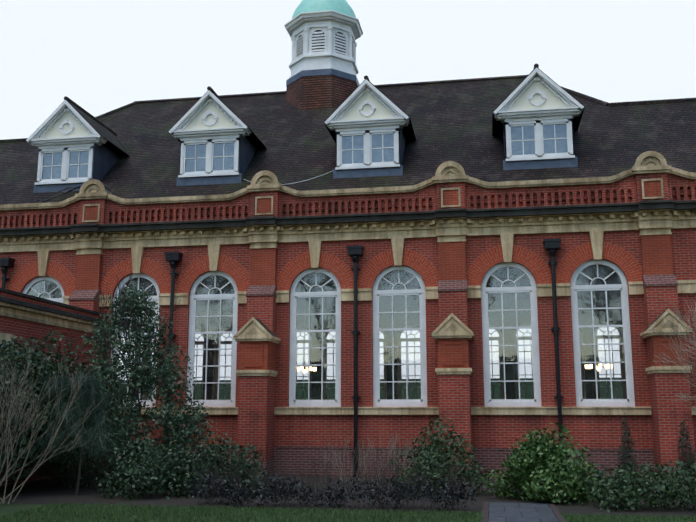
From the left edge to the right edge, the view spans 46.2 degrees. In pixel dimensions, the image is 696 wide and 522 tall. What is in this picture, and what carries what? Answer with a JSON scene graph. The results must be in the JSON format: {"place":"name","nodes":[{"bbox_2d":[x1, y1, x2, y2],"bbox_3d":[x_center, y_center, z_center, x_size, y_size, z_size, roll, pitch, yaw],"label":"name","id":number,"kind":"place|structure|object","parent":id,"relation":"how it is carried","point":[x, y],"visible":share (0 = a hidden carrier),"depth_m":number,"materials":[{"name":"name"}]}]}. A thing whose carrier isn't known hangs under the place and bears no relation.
{"place":"outdoors","nodes":[
{"label":"outdoors","id":0,"kind":"place"},
{"bbox_2d":[0,501,695,521],"bbox_3d":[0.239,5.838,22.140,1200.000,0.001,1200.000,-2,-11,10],"label":"lawn","id":1,"kind":"structure","parent":0,"point":[7,508],"depth_m":13.95,"materials":[{"name":"green plant"}]},
{"bbox_2d":[0,343,103,503],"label":"bare shrub branches","id":2,"kind":"object","parent":1,"relation":"on","point":[22,431],"visible":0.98,"depth_m":15.32,"materials":[{"name":"plant"}]},
{"bbox_2d":[0,288,107,486],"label":"wing wall","id":3,"kind":"structure","parent":1,"relation":"on","point":[25,316],"depth_m":20.89,"materials":[{"name":"brick"}]},
{"bbox_2d":[28,265,626,399],"bbox_3d":[-1.017,3.373,31.421,54.600,6.700,16.310,-2,-11,10],"label":"hall interior","id":4,"kind":"object","parent":1,"relation":"on","point":[318,306],"depth_m":38.07,"materials":[{"name":"grey"}]},
{"bbox_2d":[145,322,626,399],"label":"window frames","id":5,"kind":"structure","parent":4,"relation":"attached to","point":[399,340],"depth_m":38.60,"materials":[{"name":"white paint"}]},
{"bbox_2d":[296,267,611,372],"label":"chandeliers","id":6,"kind":"object","parent":4,"relation":"on","point":[586,367],"depth_m":29.61,"materials":[{"name":"gold metal"}]},
{"bbox_2d":[116,378,621,399],"bbox_3d":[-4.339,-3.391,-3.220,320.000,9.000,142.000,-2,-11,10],"label":"hedge","id":7,"kind":"object","parent":1,"relation":"on","point":[495,389],"depth_m":63.88,"materials":[{"name":"green plant"}]},
{"bbox_2d":[68,151,695,482],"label":"hall piers","id":8,"kind":"structure","parent":1,"relation":"on","point":[256,337],"depth_m":22.07,"materials":[{"name":"red brick"}]},
{"bbox_2d":[0,238,563,476],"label":"downpipes","id":9,"kind":"object","parent":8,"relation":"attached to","point":[552,246],"visible":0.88,"depth_m":22.47,"materials":[{"name":"black metal"}]},
{"bbox_2d":[0,242,642,295],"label":"gauged arches","id":10,"kind":"structure","parent":8,"relation":"attached to","point":[572,260],"depth_m":23.15,"materials":[{"name":"brick"}]},
{"bbox_2d":[22,260,634,406],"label":"window frames","id":11,"kind":"structure","parent":8,"relation":"attached to","point":[629,401],"depth_m":22.68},
{"bbox_2d":[29,264,626,399],"bbox_3d":[-2.406,2.221,23.427,52.428,3.780,0.001,-2,-11,10],"label":"window glass","id":12,"kind":"object","parent":11,"relation":"in","point":[419,375],"visible":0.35,"depth_m":22.73,"materials":[{"name":"clear glass"}]},
{"bbox_2d":[0,75,695,223],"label":"roof","id":13,"kind":"structure","parent":8,"relation":"on","point":[451,120],"depth_m":28.21,"materials":[{"name":"tile"}]},
{"bbox_2d":[31,171,331,202],"bbox_3d":[-5.136,-2.448,26.268,9.706,1.528,2.058,-1,-10,6],"label":"cable","id":14,"kind":"object","parent":13,"relation":"on","point":[79,186],"visible":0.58,"depth_m":26.50,"materials":[{"name":"black metal"}]},
{"bbox_2d":[26,64,584,192],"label":"dormers","id":15,"kind":"object","parent":13,"relation":"on","point":[537,98],"visible":1,"depth_m":26.77,"materials":[{"name":"white paint"}]},
{"bbox_2d":[42,124,567,178],"bbox_3d":[-1.874,-3.520,26.631,17.630,1.050,0.001,-2,-11,10],"label":"dormer glass","id":16,"kind":"object","parent":15,"relation":"on","point":[378,146],"depth_m":26.26,"materials":[{"name":"clear glass"}]},
{"bbox_2d":[284,10,362,109],"bbox_3d":[-0.991,-7.438,33.561,3.240,4.540,3.240,-2,-11,10],"label":"cupola","id":17,"kind":"object","parent":13,"relation":"on","point":[323,68],"visible":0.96,"depth_m":32.57,"materials":[{"name":"white paint"}]},
{"bbox_2d":[292,0,355,18],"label":"dome","id":18,"kind":"structure","parent":17,"relation":"on","point":[342,6],"depth_m":32.91,"materials":[{"name":"teal metal"}]},
{"bbox_2d":[482,502,565,521],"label":"path paving","id":19,"kind":"structure","parent":1,"relation":"on","point":[523,512],"depth_m":14.12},
{"bbox_2d":[0,0,695,379],"bbox_3d":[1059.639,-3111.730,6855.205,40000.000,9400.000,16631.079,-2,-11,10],"label":"sky","id":20,"kind":"structure","parent":0,"point":[94,58],"depth_m":4183.44,"materials":[{"name":"white"}]},
{"bbox_2d":[0,174,695,479],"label":"hall wall","id":21,"kind":"structure","parent":0,"point":[494,437],"depth_m":22.50,"materials":[{"name":"red brick"}]},
{"bbox_2d":[0,167,695,414],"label":"stone trim","id":22,"kind":"structure","parent":21,"relation":"attached to","point":[595,221],"depth_m":23.01,"materials":[{"name":"beige stone"}]},
{"bbox_2d":[0,472,695,516],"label":"planting bed soil","id":23,"kind":"structure","parent":0,"point":[40,492],"depth_m":16.09,"materials":[{"name":"brown soil"}]},
{"bbox_2d":[0,328,130,480],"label":"shrubs","id":24,"kind":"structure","parent":23,"relation":"on","point":[33,454],"depth_m":17.59,"materials":[{"name":"green plant"}]},
{"bbox_2d":[32,370,127,494],"bbox_3d":[-5.722,3.696,17.742,2.294,2.632,2.567,-2,-11,10],"label":"small tree","id":25,"kind":"object","parent":23,"relation":"on","point":[89,396],"depth_m":17.49,"materials":[{"name":"green plant"}]},
{"bbox_2d":[37,275,215,489],"bbox_3d":[-5.231,2.858,19.595,4.418,4.994,3.495,-2,-11,10],"label":"evergreen tree","id":26,"kind":"object","parent":23,"relation":"on","point":[165,372],"depth_m":19.13,"materials":[{"name":"green plant"}]},
{"bbox_2d":[95,430,279,499],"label":"dark holly shrubs","id":27,"kind":"object","parent":23,"relation":"on","point":[149,476],"visible":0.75,"depth_m":16.78,"materials":[{"name":"green plant"}]},
{"bbox_2d":[191,453,467,510],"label":"low shrubs","id":28,"kind":"object","parent":23,"relation":"on","point":[329,481],"visible":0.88,"depth_m":14.95,"materials":[{"name":"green plant"}]},
{"bbox_2d":[188,472,478,510],"bbox_3d":[-0.362,4.215,14.974,5.482,0.623,1.051,-2,-11,10],"label":"purple hedge","id":29,"kind":"object","parent":23,"relation":"on","point":[445,496],"visible":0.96,"depth_m":14.86,"materials":[{"name":"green plant"}]},
{"bbox_2d":[319,431,417,487],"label":"dry twigs","id":30,"kind":"object","parent":23,"relation":"on","point":[367,455],"visible":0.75,"depth_m":19.27,"materials":[{"name":"plant"}]},
{"bbox_2d":[389,415,493,496],"bbox_3d":[1.934,4.147,17.437,1.990,1.665,2.201,8,-13,-37],"label":"dark shrub","id":31,"kind":"object","parent":23,"relation":"on","point":[433,450],"visible":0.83,"depth_m":17.14,"materials":[{"name":"green plant"}]},
{"bbox_2d":[481,422,606,505],"bbox_3d":[3.983,4.022,16.410,2.346,1.559,2.177,-6,-12,31],"label":"bright green shrub","id":32,"kind":"object","parent":23,"relation":"on","point":[539,469],"visible":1,"depth_m":15.86,"materials":[{"name":"green plant"}]},
{"bbox_2d":[618,413,638,484],"bbox_3d":[6.261,4.257,18.290,0.526,1.718,0.537,-2,-11,10],"label":"cypress","id":33,"kind":"object","parent":23,"relation":"on","point":[628,458],"visible":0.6,"depth_m":18.27,"materials":[{"name":"green plant"}]},
{"bbox_2d":[582,460,695,512],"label":"dark hedge","id":34,"kind":"object","parent":23,"relation":"on","point":[635,492],"visible":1,"depth_m":14.56,"materials":[{"name":"green plant"}]},
{"bbox_2d":[676,418,695,487],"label":"cypress","id":35,"kind":"object","parent":23,"relation":"on","point":[685,453],"visible":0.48,"depth_m":18.06,"materials":[{"name":"green plant"}]},
{"bbox_2d":[1,227,695,400],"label":"overhanging branch twigs","id":36,"kind":"object","parent":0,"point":[676,330],"visible":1,"depth_m":15.54,"materials":[{"name":"brown plant"}]}
]}

